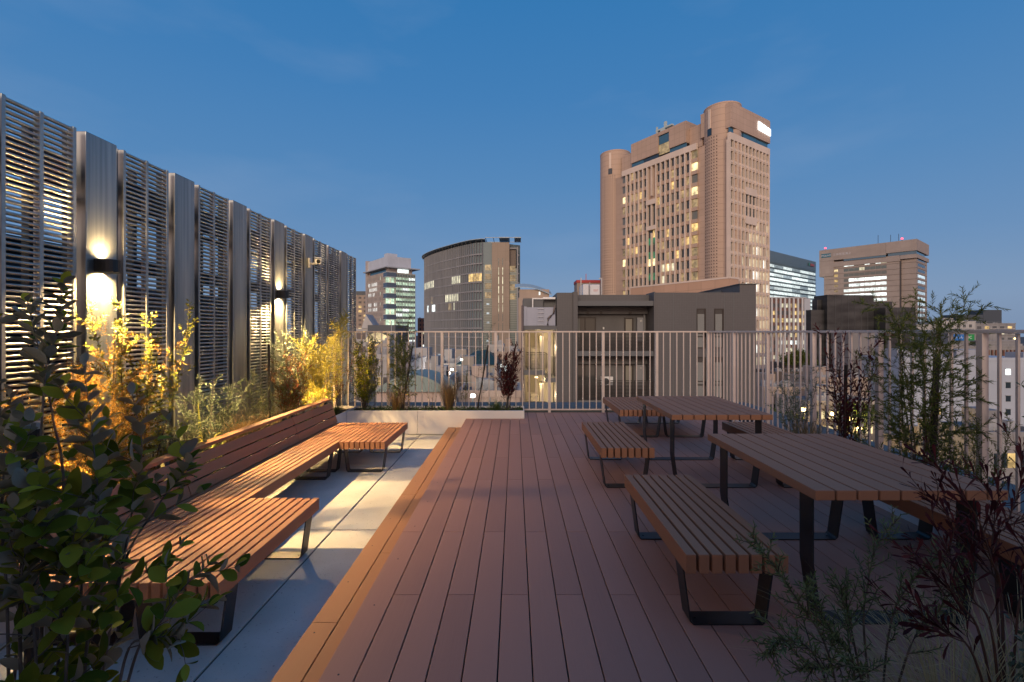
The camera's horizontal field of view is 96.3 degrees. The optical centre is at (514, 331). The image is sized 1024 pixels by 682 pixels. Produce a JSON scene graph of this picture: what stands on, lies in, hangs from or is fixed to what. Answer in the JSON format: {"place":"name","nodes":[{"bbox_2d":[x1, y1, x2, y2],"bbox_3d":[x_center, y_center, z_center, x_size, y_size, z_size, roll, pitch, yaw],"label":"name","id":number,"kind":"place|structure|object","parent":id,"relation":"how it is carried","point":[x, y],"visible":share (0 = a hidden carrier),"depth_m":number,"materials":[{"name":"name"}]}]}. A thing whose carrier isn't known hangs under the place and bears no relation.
{"place":"outdoors","nodes":[
{"label":"outdoors","id":0,"kind":"place"},
{"bbox_2d":[0,271,250,681],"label":"broadleaf shrub","id":1,"kind":"object","parent":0,"point":[91,506],"visible":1,"depth_m":1.39,"materials":[{"name":"green plant"}]},
{"bbox_2d":[0,434,442,681],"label":"paving","id":2,"kind":"structure","parent":0,"point":[346,522],"depth_m":3.20,"materials":[{"name":"concrete"}]},
{"bbox_2d":[23,421,40,666],"bbox_3d":[-1.807,0.812,1.720,0.053,0.950,0.047,0,0,0],"label":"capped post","id":3,"kind":"object","parent":2,"relation":"on","point":[28,654],"visible":0.21,"depth_m":1.71,"materials":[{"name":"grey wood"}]},
{"bbox_2d":[11,454,247,645],"bbox_3d":[-2.474,1.356,3.062,0.659,0.746,1.256,0,0,0],"label":"backed bench","id":4,"kind":"object","parent":2,"relation":"on","point":[156,535],"visible":0.34,"depth_m":3.13,"materials":[{"name":"brown wood"}]},
{"bbox_2d":[0,406,355,644],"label":"planter","id":5,"kind":"object","parent":2,"relation":"on","point":[341,417],"visible":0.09,"depth_m":3.46,"materials":[{"name":"paint"}]},
{"bbox_2d":[0,385,132,503],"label":"feathery bush","id":6,"kind":"object","parent":5,"relation":"on","point":[64,433],"visible":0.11,"depth_m":3.03,"materials":[{"name":"yellow plant"}]},
{"bbox_2d":[30,310,191,486],"bbox_3d":[-3.053,0.604,3.598,0.714,1.539,1.026,0,0,33],"label":"feathery bush","id":7,"kind":"object","parent":5,"relation":"on","point":[118,408],"visible":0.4,"depth_m":3.47,"materials":[{"name":"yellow plant"}]},
{"bbox_2d":[69,293,198,475],"bbox_3d":[-3.130,0.529,3.866,0.845,1.689,0.502,0,0,-27],"label":"leaf bush","id":8,"kind":"object","parent":5,"relation":"on","point":[149,359],"visible":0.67,"depth_m":3.83,"materials":[{"name":"yellow plant"}]},
{"bbox_2d":[147,409,220,468],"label":"willow shrub","id":9,"kind":"object","parent":5,"relation":"on","point":[192,432],"visible":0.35,"depth_m":4.08,"materials":[{"name":"green plant"}]},
{"bbox_2d":[172,374,260,461],"bbox_3d":[-2.931,0.886,4.558,0.808,0.975,0.554,0,0,0],"label":"willow shrub","id":10,"kind":"object","parent":5,"relation":"on","point":[223,413],"visible":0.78,"depth_m":4.51,"materials":[{"name":"green plant"}]},
{"bbox_2d":[190,412,268,463],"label":"grass clump","id":11,"kind":"object","parent":5,"relation":"on","point":[233,438],"visible":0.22,"depth_m":4.71,"materials":[{"name":"green plant"}]},
{"bbox_2d":[222,367,281,438],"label":"twiggy shrub","id":12,"kind":"object","parent":5,"relation":"on","point":[260,408],"visible":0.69,"depth_m":5.53,"materials":[{"name":"green plant"}]},
{"bbox_2d":[223,405,281,446],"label":"grass clump","id":13,"kind":"object","parent":5,"relation":"on","point":[261,427],"visible":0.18,"depth_m":5.16,"materials":[{"name":"green plant"}]},
{"bbox_2d":[268,344,270,435],"bbox_3d":[-3.051,0.764,5.700,0.034,1.219,0.216,0,0,-30],"label":"plant stake","id":14,"kind":"object","parent":5,"relation":"in","point":[269,393],"visible":0.73,"depth_m":5.71,"materials":[{"name":"brown wood"}]},
{"bbox_2d":[263,344,312,416],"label":"red leaf shrub","id":15,"kind":"object","parent":5,"relation":"on","point":[294,401],"visible":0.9,"depth_m":6.25,"materials":[{"name":"green plant"}]},
{"bbox_2d":[260,324,316,411],"bbox_3d":[-3.194,0.630,6.384,0.586,1.487,0.852,0,0,12],"label":"olive shrub","id":16,"kind":"object","parent":5,"relation":"on","point":[283,358],"visible":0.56,"depth_m":6.41,"materials":[{"name":"green plant"}]},
{"bbox_2d":[288,308,350,415],"bbox_3d":[-2.965,0.507,7.076,1.018,1.732,0.883,0,0,0],"label":"feathery bush","id":17,"kind":"object","parent":5,"relation":"on","point":[315,389],"visible":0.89,"depth_m":6.99,"materials":[{"name":"yellow plant"}]},
{"bbox_2d":[330,347,356,413],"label":"shrub","id":18,"kind":"object","parent":5,"relation":"on","point":[340,389],"visible":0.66,"depth_m":7.59,"materials":[{"name":"green plant"}]},
{"bbox_2d":[120,498,318,645],"bbox_3d":[-1.845,1.531,3.059,0.551,0.396,1.250,0,0,0],"label":"slatted bench","id":19,"kind":"object","parent":2,"relation":"on","point":[259,530],"visible":0.72,"depth_m":2.90,"materials":[{"name":"brown wood"}]},
{"bbox_2d":[180,413,337,499],"bbox_3d":[-2.474,1.356,4.625,0.659,0.746,1.857,0,0,0],"label":"backed bench","id":20,"kind":"object","parent":2,"relation":"on","point":[264,473],"visible":0.73,"depth_m":4.43,"materials":[{"name":"brown wood"}]},
{"bbox_2d":[285,399,368,471],"bbox_3d":[-2.474,1.356,6.152,0.659,0.746,1.185,0,0,0],"label":"backed bench","id":21,"kind":"object","parent":2,"relation":"on","point":[330,429],"visible":0.8,"depth_m":6.02,"materials":[{"name":"brown wood"}]},
{"bbox_2d":[271,427,460,681],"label":"deck step","id":22,"kind":"object","parent":2,"relation":"on","point":[309,657],"visible":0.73,"depth_m":2.87,"materials":[{"name":"brown wood"}]},
{"bbox_2d":[339,422,407,471],"bbox_3d":[-1.853,1.531,6.160,0.551,0.396,1.200,0,0,0],"label":"slatted bench","id":23,"kind":"object","parent":2,"relation":"on","point":[370,436],"visible":1,"depth_m":5.82,"materials":[{"name":"brown wood"}]},
{"bbox_2d":[347,406,523,433],"bbox_3d":[-1.336,1.528,7.978,2.992,0.401,0.524,0,0,0],"label":"planter","id":24,"kind":"object","parent":2,"relation":"on","point":[431,421],"visible":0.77,"depth_m":7.72,"materials":[{"name":"paint"}]},
{"bbox_2d":[346,332,383,408],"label":"broadleaf shrub","id":25,"kind":"object","parent":24,"relation":"on","point":[363,378],"visible":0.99,"depth_m":7.92,"materials":[{"name":"green plant"}]},
{"bbox_2d":[383,384,410,409],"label":"grass clump","id":26,"kind":"object","parent":24,"relation":"on","point":[396,402],"visible":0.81,"depth_m":7.88,"materials":[{"name":"brown plant"}]},
{"bbox_2d":[384,314,420,409],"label":"feathery bush","id":27,"kind":"object","parent":24,"relation":"on","point":[401,372],"visible":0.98,"depth_m":7.93,"materials":[{"name":"green plant"}]},
{"bbox_2d":[355,404,521,410],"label":"ground cover","id":28,"kind":"object","parent":24,"relation":"on","point":[422,408],"visible":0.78,"depth_m":7.97,"materials":[{"name":"green plant"}]},
{"bbox_2d":[436,374,461,409],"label":"grass clump","id":29,"kind":"object","parent":24,"relation":"on","point":[449,399],"visible":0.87,"depth_m":7.92,"materials":[{"name":"brown plant"}]},
{"bbox_2d":[491,340,522,409],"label":"purple leaf shrub","id":30,"kind":"object","parent":24,"relation":"on","point":[507,380],"visible":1,"depth_m":7.93,"materials":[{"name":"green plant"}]},
{"bbox_2d":[356,314,378,401],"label":"white gable house","id":31,"kind":"structure","parent":0,"point":[369,319],"depth_m":110.00,"materials":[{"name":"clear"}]},
{"bbox_2d":[416,347,431,369],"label":"pale flat roof","id":32,"kind":"structure","parent":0,"point":[425,351],"depth_m":79.90,"materials":[{"name":"grey"}]},
{"bbox_2d":[456,350,501,372],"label":"hip roof house","id":33,"kind":"structure","parent":0,"point":[478,357],"depth_m":59.20,"materials":[{"name":"grey"}]},
{"bbox_2d":[497,329,520,386],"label":"beige stepped block","id":34,"kind":"structure","parent":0,"point":[507,349],"depth_m":66.00,"materials":[{"name":"grey concrete"}]},
{"bbox_2d":[0,0,1023,336],"label":"sky","id":35,"kind":"structure","parent":0,"point":[369,130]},
{"bbox_2d":[515,284,551,401],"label":"distant tan block","id":36,"kind":"structure","parent":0,"point":[537,292],"depth_m":132.00,"materials":[{"name":"grey concrete"}]},
{"bbox_2d":[521,283,758,404],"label":"grey apartment house","id":37,"kind":"structure","parent":0,"point":[730,308],"depth_m":27.00,"materials":[{"name":"tile"}]},
{"bbox_2d":[527,330,535,346],"bbox_3d":[1.088,0.350,29.569,0.544,1.200,0.058,0,0,0],"label":"stair door","id":38,"kind":"structure","parent":37,"relation":"in","point":[532,334],"depth_m":29.54,"materials":[{"name":"brown"}]},
{"bbox_2d":[527,375,535,391],"bbox_3d":[1.088,3.250,29.569,0.544,1.200,0.058,0,0,0],"label":"stair door","id":39,"kind":"structure","parent":37,"relation":"in","point":[532,377],"depth_m":29.54,"materials":[{"name":"brown"}]},
{"bbox_2d":[578,318,594,346],"bbox_3d":[4.330,0.105,28.525,1.277,1.910,0.041,0,0,0],"label":"sliding window","id":40,"kind":"structure","parent":37,"relation":"in","point":[590,322],"depth_m":28.50,"materials":[{"name":"grey glass"}]},
{"bbox_2d":[578,365,594,394],"bbox_3d":[4.330,3.005,28.525,1.277,1.910,0.041,0,0,0],"label":"sliding window","id":41,"kind":"structure","parent":37,"relation":"in","point":[592,367],"depth_m":28.50,"materials":[{"name":"grey glass"}]},
{"bbox_2d":[698,309,703,335],"bbox_3d":[10.950,-0.534,27.002,0.408,1.576,0.036,0,0,0],"label":"window glass","id":42,"kind":"structure","parent":37,"relation":"in","point":[700,311],"depth_m":26.98,"materials":[{"name":"grey glass"}]},
{"bbox_2d":[715,309,721,335],"bbox_3d":[11.997,-0.534,27.002,0.408,1.576,0.036,0,0,0],"label":"window glass","id":43,"kind":"structure","parent":37,"relation":"in","point":[718,312],"depth_m":26.98,"materials":[{"name":"grey glass"}]},
{"bbox_2d":[715,358,721,384],"bbox_3d":[11.997,2.313,27.002,0.408,1.576,0.036,0,0,0],"label":"window glass","id":44,"kind":"structure","parent":37,"relation":"in","point":[715,358],"depth_m":26.98,"materials":[{"name":"grey"}]},
{"bbox_2d":[288,336,1023,401],"bbox_3d":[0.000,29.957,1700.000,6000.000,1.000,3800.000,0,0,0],"label":"ground","id":45,"kind":"structure","parent":0,"point":[1022,340],"depth_m":1168.15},
{"bbox_2d":[352,291,364,365],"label":"beige flats","id":46,"kind":"structure","parent":45,"relation":"on","point":[360,306],"depth_m":400.00,"materials":[{"name":"grey"}]},
{"bbox_2d":[366,325,408,401],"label":"navy block","id":47,"kind":"structure","parent":45,"relation":"on","point":[380,328],"depth_m":95.00,"materials":[{"name":"grey"}]},
{"bbox_2d":[376,321,403,388],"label":"white left block","id":48,"kind":"structure","parent":45,"relation":"on","point":[384,364],"depth_m":40.00,"materials":[{"name":"grey"}]},
{"bbox_2d":[363,253,419,341],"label":"white green office","id":49,"kind":"structure","parent":45,"relation":"on","point":[389,287],"depth_m":349.73,"materials":[{"name":"grey concrete"}]},
{"bbox_2d":[400,318,425,373],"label":"lavender block","id":50,"kind":"structure","parent":45,"relation":"on","point":[419,360],"depth_m":48.00,"materials":[{"name":"grey concrete"}]},
{"bbox_2d":[376,369,454,401],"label":"vaulted hall","id":51,"kind":"structure","parent":45,"relation":"on","point":[425,384],"depth_m":30.00,"materials":[{"name":"grey metal"}]},
{"bbox_2d":[417,317,423,346],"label":"brown block","id":52,"kind":"structure","parent":45,"relation":"on","point":[420,323],"depth_m":420.00,"materials":[{"name":"brick"}]},
{"bbox_2d":[431,355,458,401],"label":"red fence yard","id":53,"kind":"structure","parent":45,"relation":"on","point":[438,365],"depth_m":42.10,"materials":[{"name":"grey"}]},
{"bbox_2d":[429,348,461,374],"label":"white terrace block","id":54,"kind":"structure","parent":45,"relation":"on","point":[452,358],"depth_m":64.39,"materials":[{"name":"grey"}]},
{"bbox_2d":[422,237,520,355],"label":"curved office","id":55,"kind":"structure","parent":45,"relation":"on","point":[469,285],"depth_m":204.03,"materials":[{"name":"grey glass"}]},
{"bbox_2d":[451,355,500,401],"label":"cream corner block","id":56,"kind":"structure","parent":45,"relation":"on","point":[465,361],"depth_m":47.09,"materials":[{"name":"grey concrete"}]},
{"bbox_2d":[457,364,520,401],"bbox_3d":[-2.009,16.139,38.930,5.040,26.636,6.140,0,0,0],"label":"shop row","id":57,"kind":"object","parent":45,"relation":"on","point":[486,388],"visible":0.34,"depth_m":36.00,"materials":[{"name":"grey concrete"}]},
{"bbox_2d":[574,280,599,294],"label":"distant cream block","id":58,"kind":"structure","parent":45,"relation":"on","point":[577,285],"depth_m":300.00,"materials":[{"name":"red"}]},
{"bbox_2d":[579,278,601,294],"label":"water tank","id":59,"kind":"object","parent":45,"relation":"on","point":[588,289],"visible":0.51,"depth_m":43.81,"materials":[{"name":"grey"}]},
{"bbox_2d":[630,277,738,294],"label":"tan annex","id":60,"kind":"object","parent":45,"relation":"on","point":[694,286],"visible":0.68,"depth_m":139.22,"materials":[{"name":"concrete"}]},
{"bbox_2d":[600,101,770,368],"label":"tan tower","id":61,"kind":"structure","parent":45,"relation":"on","point":[684,201],"depth_m":174.15,"materials":[{"name":"concrete"}]},
{"bbox_2d":[770,297,809,368],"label":"striped office","id":62,"kind":"structure","parent":45,"relation":"on","point":[787,313],"depth_m":220.42,"materials":[{"name":"brown"}]},
{"bbox_2d":[770,250,815,309],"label":"glass office","id":63,"kind":"structure","parent":45,"relation":"on","point":[792,276],"depth_m":426.58,"materials":[{"name":"blue"}]},
{"bbox_2d":[806,295,915,372],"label":"black glass block","id":64,"kind":"structure","parent":45,"relation":"on","point":[831,312],"depth_m":118.23,"materials":[{"name":"grey"}]},
{"bbox_2d":[819,234,928,321],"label":"beige office slab","id":65,"kind":"structure","parent":45,"relation":"on","point":[896,271],"depth_m":369.02,"materials":[{"name":"concrete"}]},
{"bbox_2d":[862,345,1023,434],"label":"white block","id":66,"kind":"structure","parent":45,"relation":"on","point":[1008,382],"depth_m":99.53,"materials":[{"name":"grey concrete"}]},
{"bbox_2d":[916,303,975,329],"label":"pale flats","id":67,"kind":"structure","parent":45,"relation":"on","point":[970,324],"depth_m":225.00,"materials":[{"name":"grey"}]},
{"bbox_2d":[916,329,996,345],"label":"sign building","id":68,"kind":"structure","parent":45,"relation":"on","point":[971,336],"depth_m":200.00,"materials":[{"name":"grey concrete"}]},
{"bbox_2d":[917,406,1023,484],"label":"grey shed","id":69,"kind":"structure","parent":45,"relation":"on","point":[1011,454],"depth_m":49.19,"materials":[{"name":"grey concrete"}]},
{"bbox_2d":[943,310,1015,339],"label":"grey flats","id":70,"kind":"structure","parent":45,"relation":"on","point":[993,318],"depth_m":244.00,"materials":[{"name":"grey concrete"}]},
{"bbox_2d":[756,372,804,410],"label":"tan street block","id":71,"kind":"structure","parent":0,"point":[775,387],"depth_m":75.92,"materials":[{"name":"grey"}]},
{"bbox_2d":[756,361,841,381],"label":"brown street block","id":72,"kind":"structure","parent":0,"point":[780,369],"depth_m":114.59,"materials":[{"name":"grey"}]},
{"bbox_2d":[775,384,874,441],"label":"amber shop block","id":73,"kind":"structure","parent":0,"point":[823,396],"depth_m":66.00,"materials":[{"name":"grey"}]},
{"bbox_2d":[784,365,867,397],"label":"beige street block","id":74,"kind":"structure","parent":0,"point":[823,374],"depth_m":90.12,"materials":[{"name":"grey concrete"}]},
{"bbox_2d":[829,402,874,429],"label":"street tree","id":75,"kind":"object","parent":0,"point":[866,421],"visible":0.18,"depth_m":59.12,"materials":[{"name":"green plant"}]},
{"bbox_2d":[884,423,917,454],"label":"pale block","id":76,"kind":"structure","parent":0,"point":[893,441],"depth_m":59.79,"materials":[{"name":"grey concrete"}]},
{"bbox_2d":[943,340,1023,355],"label":"brown louvre building","id":77,"kind":"structure","parent":0,"point":[1008,345],"depth_m":165.00,"materials":[{"name":"grey"}]},
{"bbox_3d":[1.785,1.529,0.925,2.470,0.401,1.150,0,0,0],"label":"planter","id":78,"kind":"object","parent":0,"visible":0},
{"bbox_2d":[733,520,896,681],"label":"rosemary like shrub","id":79,"kind":"object","parent":78,"relation":"on","point":[833,636],"visible":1,"depth_m":1.43,"materials":[{"name":"green plant"}]},
{"bbox_2d":[727,562,1023,681],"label":"grass clump","id":80,"kind":"object","parent":78,"relation":"on","point":[934,677],"visible":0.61,"depth_m":1.54,"materials":[{"name":"plant"}]},
{"bbox_2d":[770,551,1023,681],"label":"grass clump","id":81,"kind":"object","parent":78,"relation":"on","point":[987,646],"visible":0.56,"depth_m":1.56,"materials":[{"name":"plant"}]},
{"bbox_2d":[822,505,977,681],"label":"rosemary like shrub","id":82,"kind":"object","parent":78,"relation":"on","point":[844,594],"visible":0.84,"depth_m":1.51,"materials":[{"name":"green plant"}]},
{"bbox_2d":[864,411,1023,681],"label":"purple leaf shrub","id":83,"kind":"object","parent":78,"relation":"on","point":[1000,581],"visible":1,"depth_m":1.49,"materials":[{"name":"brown plant"}]},
{"bbox_2d":[1004,613,1023,681],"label":"sparse shrub","id":84,"kind":"object","parent":78,"relation":"on","point":[1019,664],"visible":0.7,"depth_m":1.45,"materials":[{"name":"green plant"}]},
{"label":"roof slab","id":85,"kind":"structure","parent":0,"visible":0},
{"bbox_2d":[6,256,61,484],"bbox_3d":[-5.194,0.501,4.200,1.012,2.810,2.500,0,0,0],"label":"roof machine","id":86,"kind":"object","parent":85,"relation":"on","point":[15,323],"depth_m":4.35,"materials":[{"name":"grey metal"}]},
{"bbox_2d":[126,288,217,453],"bbox_3d":[-5.294,0.651,7.000,1.012,2.510,2.200,0,0,0],"label":"roof machine","id":87,"kind":"object","parent":85,"relation":"on","point":[155,347],"visible":0.03,"depth_m":7.07,"materials":[{"name":"grey metal"}]},
{"bbox_2d":[251,308,261,419],"bbox_3d":[-5.294,0.726,9.000,0.912,2.360,1.300,0,0,0],"label":"roof machine","id":88,"kind":"object","parent":85,"relation":"on","point":[254,349],"visible":0.06,"depth_m":8.54,"materials":[{"name":"grey metal"}]},
{"bbox_2d":[290,402,1023,512],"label":"parapet","id":89,"kind":"structure","parent":85,"relation":"on","point":[535,405],"depth_m":8.98,"materials":[{"name":"grey concrete"}]},
{"bbox_2d":[0,93,355,503],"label":"louvre screen","id":90,"kind":"object","parent":89,"relation":"attached to","point":[99,195],"visible":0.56,"depth_m":4.42,"materials":[{"name":"metal"}]},
{"bbox_2d":[94,259,120,273],"bbox_3d":[-3.340,-0.541,3.785,0.135,0.104,0.150,0,0,0],"label":"wall lamp","id":91,"kind":"object","parent":90,"relation":"attached to","point":[110,266],"visible":1,"depth_m":3.73,"materials":[{"name":"black metal"}]},
{"bbox_2d":[318,412,1023,681],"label":"deck","id":92,"kind":"structure","parent":85,"relation":"on","point":[522,551],"depth_m":2.70,"materials":[{"name":"brown wood"}]},
{"bbox_2d":[329,331,706,411],"bbox_3d":[0.056,0.760,8.335,6.852,1.553,0.050,0,0,0],"label":"bar fence","id":93,"kind":"object","parent":92,"relation":"on","point":[549,409],"visible":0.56,"depth_m":8.33,"materials":[{"name":"grey metal"}]},
{"bbox_2d":[582,422,654,487],"bbox_3d":[1.034,1.259,4.804,0.488,0.396,1.229,0,0,0],"label":"slatted bench","id":94,"kind":"object","parent":92,"relation":"on","point":[614,440],"visible":0.96,"depth_m":4.44,"materials":[{"name":"brown wood"}]},
{"bbox_2d":[603,397,663,436],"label":"slatted bench","id":95,"kind":"object","parent":92,"relation":"on","point":[625,406],"visible":0.84,"depth_m":6.53,"materials":[{"name":"brown wood"}]},
{"bbox_2d":[646,416,705,436],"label":"slatted bench","id":96,"kind":"object","parent":92,"relation":"on","point":[664,422],"visible":0.16,"depth_m":6.41,"materials":[{"name":"black metal"}]},
{"bbox_2d":[636,396,772,487],"bbox_3d":[1.894,1.107,4.797,0.921,0.701,1.226,0,0,0],"label":"picnic table","id":97,"kind":"object","parent":92,"relation":"on","point":[715,409],"visible":0.94,"depth_m":4.46,"materials":[{"name":"brown wood"}]},
{"bbox_2d":[625,475,787,624],"bbox_3d":[1.060,1.259,2.799,0.488,0.396,1.229,0,0,0],"label":"slatted bench","id":98,"kind":"object","parent":92,"relation":"on","point":[696,525],"visible":0.94,"depth_m":2.41,"materials":[{"name":"brown wood"}]},
{"bbox_2d":[722,422,794,487],"bbox_3d":[2.690,1.259,4.804,0.488,0.396,1.229,0,0,0],"label":"slatted bench","id":99,"kind":"object","parent":92,"relation":"on","point":[739,427],"visible":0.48,"depth_m":5.09,"materials":[{"name":"brown wood"}]},
{"bbox_2d":[708,434,1007,624],"bbox_3d":[1.893,1.107,2.799,0.921,0.701,1.226,0,0,0],"label":"picnic table","id":100,"kind":"object","parent":92,"relation":"on","point":[836,470],"visible":0.8,"depth_m":2.47,"materials":[{"name":"brown wood"}]},
{"bbox_2d":[706,330,1023,511],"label":"bar fence","id":101,"kind":"object","parent":92,"relation":"on","point":[982,350],"visible":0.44,"depth_m":4.68,"materials":[{"name":"grey metal"}]},
{"bbox_2d":[862,499,1023,620],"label":"slatted bench","id":102,"kind":"object","parent":92,"relation":"on","point":[918,509],"visible":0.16,"depth_m":2.68,"materials":[{"name":"brown wood"}]},
{"bbox_2d":[873,500,1023,572],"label":"planter","id":103,"kind":"object","parent":92,"relation":"on","point":[898,512],"depth_m":3.54,"materials":[{"name":"paint"}]},
{"bbox_2d":[765,361,825,433],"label":"olive shrub","id":104,"kind":"object","parent":103,"relation":"on","point":[789,413],"visible":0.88,"depth_m":5.29,"materials":[{"name":"green plant"}]},
{"bbox_2d":[774,411,836,433],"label":"grass clump","id":105,"kind":"object","parent":103,"relation":"on","point":[805,431],"visible":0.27,"depth_m":5.05,"materials":[{"name":"green plant"}]},
{"bbox_2d":[813,323,893,440],"bbox_3d":[3.254,0.639,4.466,0.662,1.469,0.578,0,0,-37],"label":"purple leaf shrub","id":106,"kind":"object","parent":103,"relation":"on","point":[840,414],"visible":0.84,"depth_m":4.46,"materials":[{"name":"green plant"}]},
{"bbox_2d":[848,281,1010,476],"bbox_3d":[3.276,0.476,3.596,1.050,1.795,1.032,0,0,0],"label":"feathery bush","id":107,"kind":"object","parent":103,"relation":"on","point":[919,366],"visible":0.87,"depth_m":3.60,"materials":[{"name":"green plant"}]},
{"bbox_2d":[930,357,939,466],"bbox_3d":[3.290,0.784,3.600,0.080,1.176,0.052,0,0,0],"label":"plant stake","id":108,"kind":"object","parent":103,"relation":"in","point":[936,387],"visible":0.33,"depth_m":3.58,"materials":[{"name":"brown wood"}]},
{"bbox_2d":[939,411,1021,502],"bbox_3d":[3.244,0.957,3.182,0.406,0.833,0.310,0,0,15],"label":"feathery bush","id":109,"kind":"object","parent":103,"relation":"on","point":[995,465],"visible":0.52,"depth_m":3.16,"materials":[{"name":"green plant"}]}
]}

